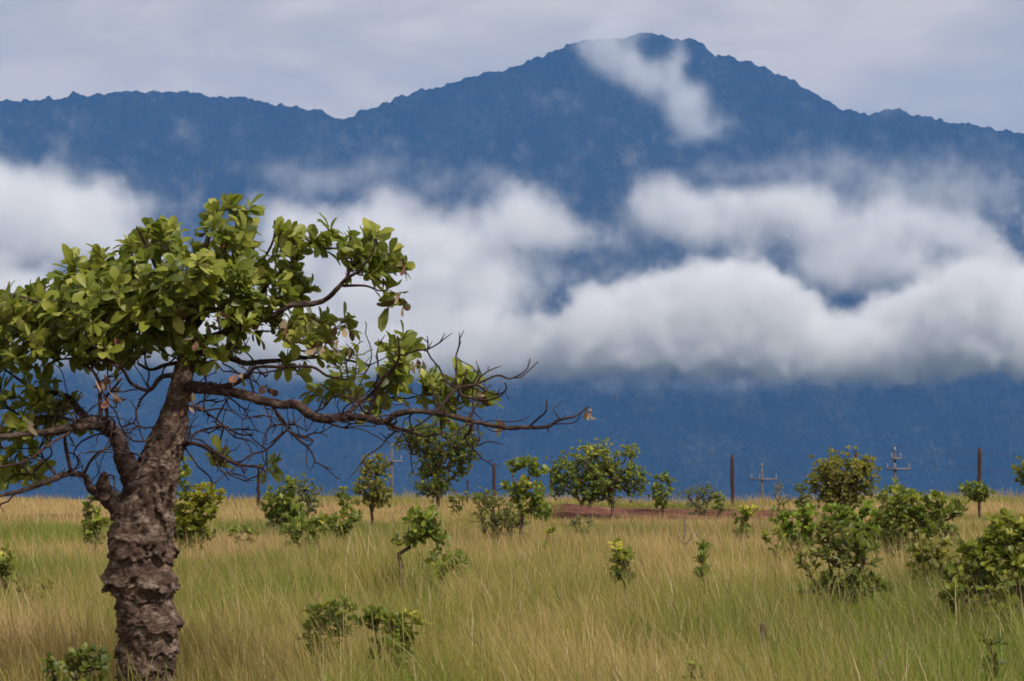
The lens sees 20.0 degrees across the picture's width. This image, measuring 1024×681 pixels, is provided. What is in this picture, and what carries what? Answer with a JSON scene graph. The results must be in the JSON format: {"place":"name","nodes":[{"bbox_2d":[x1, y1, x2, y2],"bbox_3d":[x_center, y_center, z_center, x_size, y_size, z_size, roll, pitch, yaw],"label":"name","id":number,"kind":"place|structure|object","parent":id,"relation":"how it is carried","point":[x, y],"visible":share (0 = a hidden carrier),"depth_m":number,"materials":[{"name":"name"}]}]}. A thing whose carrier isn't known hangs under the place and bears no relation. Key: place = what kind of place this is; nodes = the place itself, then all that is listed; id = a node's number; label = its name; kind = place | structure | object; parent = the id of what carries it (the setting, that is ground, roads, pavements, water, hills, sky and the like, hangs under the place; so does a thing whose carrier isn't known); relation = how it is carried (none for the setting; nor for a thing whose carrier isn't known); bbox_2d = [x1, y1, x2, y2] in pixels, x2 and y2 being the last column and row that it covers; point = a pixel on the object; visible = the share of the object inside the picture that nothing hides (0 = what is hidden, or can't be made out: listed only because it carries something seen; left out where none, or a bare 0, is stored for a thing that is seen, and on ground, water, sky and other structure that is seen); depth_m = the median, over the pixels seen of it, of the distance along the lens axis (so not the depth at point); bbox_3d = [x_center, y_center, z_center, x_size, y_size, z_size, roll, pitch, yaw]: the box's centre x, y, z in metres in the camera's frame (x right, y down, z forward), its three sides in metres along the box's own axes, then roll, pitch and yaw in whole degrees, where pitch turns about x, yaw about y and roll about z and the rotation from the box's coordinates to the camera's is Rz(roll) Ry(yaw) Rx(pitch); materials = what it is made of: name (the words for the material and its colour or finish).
{"place":"outdoors","nodes":[
{"label":"outdoors","id":0,"kind":"place"},
{"bbox_2d":[0,496,909,654],"bbox_3d":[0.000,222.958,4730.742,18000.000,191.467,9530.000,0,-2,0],"label":"ground","id":1,"kind":"structure","parent":0,"point":[572,511],"depth_m":45.96,"materials":[{"name":"brown soil"}]},
{"bbox_2d":[0,542,18,598],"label":"shrub","id":2,"kind":"object","parent":1,"relation":"on","point":[5,568],"visible":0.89,"depth_m":21.91,"materials":[{"name":"green plant"}]},
{"bbox_2d":[11,575,53,618],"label":"shrub","id":3,"kind":"object","parent":1,"relation":"on","point":[40,590],"visible":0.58,"depth_m":20.40,"materials":[{"name":"green plant"}]},
{"bbox_2d":[41,642,112,680],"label":"bush","id":4,"kind":"object","parent":1,"relation":"on","point":[96,662],"visible":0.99,"depth_m":13.37,"materials":[{"name":"green plant"}]},
{"bbox_2d":[77,490,112,552],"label":"shrub","id":5,"kind":"object","parent":1,"relation":"on","point":[98,520],"visible":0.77,"depth_m":30.42,"materials":[{"name":"green plant"}]},
{"bbox_2d":[172,455,226,557],"bbox_3d":[-3.334,1.812,30.445,0.677,1.246,0.512,0,-2,0],"label":"shrub","id":6,"kind":"object","parent":1,"relation":"on","point":[200,502],"visible":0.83,"depth_m":30.39,"materials":[{"name":"green plant"}]},
{"bbox_2d":[228,524,259,543],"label":"shrub","id":7,"kind":"object","parent":1,"relation":"on","point":[247,530],"visible":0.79,"depth_m":30.92,"materials":[{"name":"green plant"}]},
{"bbox_2d":[256,469,260,507],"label":"fence post","id":8,"kind":"object","parent":1,"relation":"on","point":[258,498],"visible":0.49,"depth_m":52.92,"materials":[{"name":"brown wood"}]},
{"bbox_2d":[258,474,309,532],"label":"shrub","id":9,"kind":"object","parent":1,"relation":"on","point":[278,511],"visible":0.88,"depth_m":35.49,"materials":[{"name":"green plant"}]},
{"bbox_2d":[0,192,594,680],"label":"tree","id":10,"kind":"object","parent":1,"relation":"on","point":[140,306],"visible":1,"depth_m":14.56,"materials":[{"name":"green plant"}]},
{"bbox_2d":[278,510,330,549],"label":"shrub","id":11,"kind":"object","parent":1,"relation":"on","point":[299,526],"visible":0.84,"depth_m":29.93,"materials":[{"name":"green plant"}]},
{"bbox_2d":[297,472,323,518],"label":"shrub","id":12,"kind":"object","parent":1,"relation":"on","point":[308,499],"visible":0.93,"depth_m":44.43,"materials":[{"name":"green plant"}]},
{"bbox_2d":[297,595,358,676],"bbox_3d":[-0.953,1.680,15.040,0.320,0.717,0.266,0,-2,0],"label":"bush","id":13,"kind":"object","parent":1,"relation":"on","point":[325,615],"visible":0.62,"depth_m":15.05,"materials":[{"name":"green plant"}]},
{"bbox_2d":[330,486,355,510],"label":"shrub","id":14,"kind":"object","parent":1,"relation":"on","point":[345,496],"visible":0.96,"depth_m":46.05,"materials":[{"name":"green plant"}]},
{"bbox_2d":[324,504,363,540],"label":"shrub","id":15,"kind":"object","parent":1,"relation":"on","point":[334,517],"visible":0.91,"depth_m":33.06,"materials":[{"name":"green plant"}]},
{"bbox_2d":[350,452,393,529],"bbox_3d":[-1.842,2.056,38.224,0.573,1.176,0.520,1,-2,-43],"label":"tree","id":16,"kind":"object","parent":1,"relation":"on","point":[378,491],"visible":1,"depth_m":38.19,"materials":[{"name":"green plant"}]},
{"bbox_2d":[351,604,431,676],"bbox_3d":[-0.616,1.677,14.658,0.387,0.693,0.240,1,-2,-24],"label":"bush","id":17,"kind":"object","parent":1,"relation":"on","point":[379,616],"visible":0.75,"depth_m":14.63,"materials":[{"name":"green plant"}]},
{"bbox_2d":[385,445,402,495],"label":"utility pole","id":18,"kind":"object","parent":1,"relation":"on","point":[391,460],"visible":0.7,"depth_m":234.69,"materials":[{"name":"grey wood"}]},
{"bbox_2d":[390,503,450,590],"bbox_3d":[-0.739,1.788,23.678,0.446,0.928,0.342,1,-2,-35],"label":"sapling","id":19,"kind":"object","parent":1,"relation":"on","point":[425,528],"visible":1,"depth_m":23.66,"materials":[{"name":"green plant"}]},
{"bbox_2d":[394,416,483,508],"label":"tree","id":20,"kind":"object","parent":1,"relation":"on","point":[438,485],"visible":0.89,"depth_m":49.35,"materials":[{"name":"green plant"}]},
{"bbox_2d":[424,547,469,599],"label":"shrub","id":21,"kind":"object","parent":1,"relation":"on","point":[459,553],"visible":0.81,"depth_m":23.67,"materials":[{"name":"green plant"}]},
{"bbox_2d":[447,491,467,513],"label":"shrub","id":22,"kind":"object","parent":1,"relation":"on","point":[454,501],"visible":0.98,"depth_m":45.50,"materials":[{"name":"green plant"}]},
{"bbox_2d":[466,479,468,502],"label":"fence post","id":23,"kind":"object","parent":1,"relation":"on","point":[467,484],"visible":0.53,"depth_m":52.93,"materials":[{"name":"brown wood"}]},
{"bbox_2d":[492,463,495,497],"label":"fence post","id":24,"kind":"object","parent":1,"relation":"on","point":[494,478],"visible":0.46,"depth_m":52.93,"materials":[{"name":"brown wood"}]},
{"bbox_2d":[467,486,531,541],"bbox_3d":[-0.177,2.115,33.669,0.676,0.865,0.606,-1,-2,26],"label":"shrub","id":25,"kind":"object","parent":1,"relation":"on","point":[512,522],"visible":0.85,"depth_m":33.65,"materials":[{"name":"green plant"}]},
{"bbox_2d":[476,454,554,538],"bbox_3d":[0.057,1.880,32.600,0.883,1.215,0.492,0,-2,15],"label":"tree","id":26,"kind":"object","parent":1,"relation":"on","point":[536,502],"visible":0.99,"depth_m":32.50,"materials":[{"name":"green plant"}]},
{"bbox_2d":[540,526,557,549],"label":"seedling","id":27,"kind":"object","parent":1,"relation":"on","point":[547,530],"visible":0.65,"depth_m":28.20,"materials":[{"name":"green plant"}]},
{"bbox_2d":[568,514,594,534],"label":"shrub","id":28,"kind":"object","parent":1,"relation":"on","point":[579,522],"visible":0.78,"depth_m":33.67,"materials":[{"name":"green plant"}]},
{"bbox_2d":[545,437,650,519],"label":"tree","id":29,"kind":"object","parent":1,"relation":"on","point":[597,474],"visible":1,"depth_m":44.66,"materials":[{"name":"green plant"}]},
{"bbox_2d":[608,537,636,594],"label":"seedling","id":30,"kind":"object","parent":1,"relation":"on","point":[627,555],"visible":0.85,"depth_m":21.56,"materials":[{"name":"green plant"}]},
{"bbox_2d":[647,470,677,511],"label":"shrub","id":31,"kind":"object","parent":1,"relation":"on","point":[659,499],"visible":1,"depth_m":46.07,"materials":[{"name":"green plant"}]},
{"bbox_2d":[678,519,697,553],"bbox_3d":[1.675,2.060,28.031,0.149,0.671,0.253,1,-2,-31],"label":"dead sapling","id":32,"kind":"object","parent":1,"relation":"on","point":[684,520],"visible":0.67,"depth_m":28.05,"materials":[{"name":"grey wood"}]},
{"bbox_2d":[682,658,706,680],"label":"shrub","id":33,"kind":"object","parent":1,"relation":"on","point":[697,664],"visible":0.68,"depth_m":14.04,"materials":[{"name":"green plant"}]},
{"bbox_2d":[675,482,718,518],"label":"shrub","id":34,"kind":"object","parent":1,"relation":"on","point":[704,493],"visible":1,"depth_m":44.45,"materials":[{"name":"green plant"}]},
{"bbox_2d":[692,536,714,589],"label":"seedling","id":35,"kind":"object","parent":1,"relation":"on","point":[703,550],"visible":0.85,"depth_m":21.91,"materials":[{"name":"green plant"}]},
{"bbox_2d":[711,488,725,516],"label":"shrub","id":36,"kind":"object","parent":1,"relation":"on","point":[717,500],"visible":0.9,"depth_m":45.52,"materials":[{"name":"green plant"}]},
{"bbox_2d":[730,454,734,507],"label":"fence post","id":37,"kind":"object","parent":1,"relation":"on","point":[732,477],"visible":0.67,"depth_m":52.92,"materials":[{"name":"brown wood"}]},
{"bbox_2d":[732,504,760,545],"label":"shrub","id":38,"kind":"object","parent":1,"relation":"on","point":[747,512],"visible":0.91,"depth_m":32.51,"materials":[{"name":"green plant"}]},
{"bbox_2d":[759,622,765,654],"bbox_3d":[1.442,1.867,16.743,0.043,0.488,0.069,1,-2,-23],"label":"stump","id":39,"kind":"object","parent":1,"relation":"on","point":[764,626],"visible":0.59,"depth_m":16.73,"materials":[{"name":"grey wood"}]},
{"bbox_2d":[750,463,777,497],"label":"utility pole","id":40,"kind":"object","parent":1,"relation":"on","point":[759,478],"visible":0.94,"depth_m":254.53,"materials":[{"name":"grey wood"}]},
{"bbox_2d":[761,523,785,568],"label":"shrub","id":41,"kind":"object","parent":1,"relation":"on","point":[766,538],"visible":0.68,"depth_m":25.90,"materials":[{"name":"green plant"}]},
{"bbox_2d":[774,479,791,513],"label":"shrub","id":42,"kind":"object","parent":1,"relation":"on","point":[779,497],"visible":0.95,"depth_m":45.00,"materials":[{"name":"green plant"}]},
{"bbox_2d":[768,502,818,553],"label":"shrub","id":43,"kind":"object","parent":1,"relation":"on","point":[783,516],"visible":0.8,"depth_m":27.77,"materials":[{"name":"green plant"}]},
{"bbox_2d":[793,483,812,510],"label":"shrub","id":44,"kind":"object","parent":1,"relation":"on","point":[801,498],"visible":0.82,"depth_m":46.08,"materials":[{"name":"green plant"}]},
{"bbox_2d":[803,445,881,514],"bbox_3d":[4.058,1.923,35.580,0.975,1.294,0.797,0,-2,0],"label":"tree","id":45,"kind":"object","parent":1,"relation":"on","point":[830,476],"visible":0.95,"depth_m":35.47,"materials":[{"name":"green plant"}]},
{"bbox_2d":[793,509,899,618],"bbox_3d":[2.347,1.685,20.389,0.766,1.012,0.459,0,-2,0],"label":"bush","id":46,"kind":"object","parent":1,"relation":"on","point":[858,549],"visible":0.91,"depth_m":20.36,"materials":[{"name":"green plant"}]},
{"bbox_2d":[821,498,882,554],"bbox_3d":[3.342,1.954,28.183,0.676,0.850,0.445,0,-2,0],"label":"shrub","id":47,"kind":"object","parent":1,"relation":"on","point":[865,511],"visible":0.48,"depth_m":28.17,"materials":[{"name":"green plant"}]},
{"bbox_2d":[874,484,889,521],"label":"shrub","id":48,"kind":"object","parent":1,"relation":"on","point":[885,494],"visible":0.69,"depth_m":41.39,"materials":[{"name":"green plant"}]},
{"bbox_2d":[886,447,910,493],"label":"utility pole","id":49,"kind":"object","parent":1,"relation":"on","point":[894,465],"visible":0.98,"depth_m":229.58,"materials":[{"name":"grey wood"}]},
{"bbox_2d":[876,655,925,677],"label":"fallen branch","id":50,"kind":"object","parent":1,"relation":"on","point":[899,672],"visible":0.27,"depth_m":14.21,"materials":[{"name":"grey wood"}]},
{"bbox_2d":[870,477,950,560],"bbox_3d":[3.742,1.818,27.219,0.622,1.082,0.572,1,-2,-41],"label":"shrub","id":51,"kind":"object","parent":1,"relation":"on","point":[920,514],"visible":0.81,"depth_m":27.16,"materials":[{"name":"green plant"}]},
{"bbox_2d":[906,533,959,590],"bbox_3d":[3.208,1.849,22.159,0.405,0.767,0.310,0,-2,-17],"label":"shrub","id":52,"kind":"object","parent":1,"relation":"on","point":[927,555],"visible":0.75,"depth_m":22.12,"materials":[{"name":"green plant"}]},
{"bbox_2d":[933,498,969,547],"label":"shrub","id":53,"kind":"object","parent":1,"relation":"on","point":[955,510],"visible":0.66,"depth_m":30.44,"materials":[{"name":"green plant"}]},
{"bbox_2d":[957,480,994,517],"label":"tree","id":54,"kind":"object","parent":1,"relation":"on","point":[977,491],"visible":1,"depth_m":45.51,"materials":[{"name":"green plant"}]},
{"bbox_2d":[934,507,1023,631],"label":"bush","id":55,"kind":"object","parent":1,"relation":"on","point":[1005,550],"visible":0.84,"depth_m":18.18,"materials":[{"name":"green plant"}]},
{"bbox_2d":[977,447,981,498],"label":"fence post","id":56,"kind":"object","parent":1,"relation":"on","point":[979,465],"visible":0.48,"depth_m":52.93,"materials":[{"name":"brown wood"}]},
{"bbox_2d":[973,631,1008,680],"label":"shrub","id":57,"kind":"object","parent":1,"relation":"on","point":[994,659],"visible":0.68,"depth_m":13.90,"materials":[{"name":"green plant"}]},
{"bbox_2d":[1011,456,1023,486],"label":"tree","id":58,"kind":"object","parent":1,"relation":"on","point":[1019,469],"visible":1,"depth_m":44.97,"materials":[{"name":"green plant"}]},
{"bbox_2d":[0,33,1023,502],"bbox_3d":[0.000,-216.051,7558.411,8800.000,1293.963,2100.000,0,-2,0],"label":"mountain","id":59,"kind":"structure","parent":0,"point":[686,263],"depth_m":7582.03,"materials":[{"name":"blue stone"}]},
{"bbox_2d":[0,486,1023,680],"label":"grass","id":60,"kind":"structure","parent":0,"point":[564,608],"depth_m":19.18,"materials":[{"name":"plant"}]},
{"bbox_2d":[0,0,1023,133],"label":"sky","id":61,"kind":"structure","parent":0,"point":[953,61],"materials":[{"name":"grey"}]},
{"bbox_2d":[868,523,901,553],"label":"shrub","id":62,"kind":"object","parent":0,"point":[884,546],"visible":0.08,"depth_m":28.58,"materials":[{"name":"green plant"}]}
]}

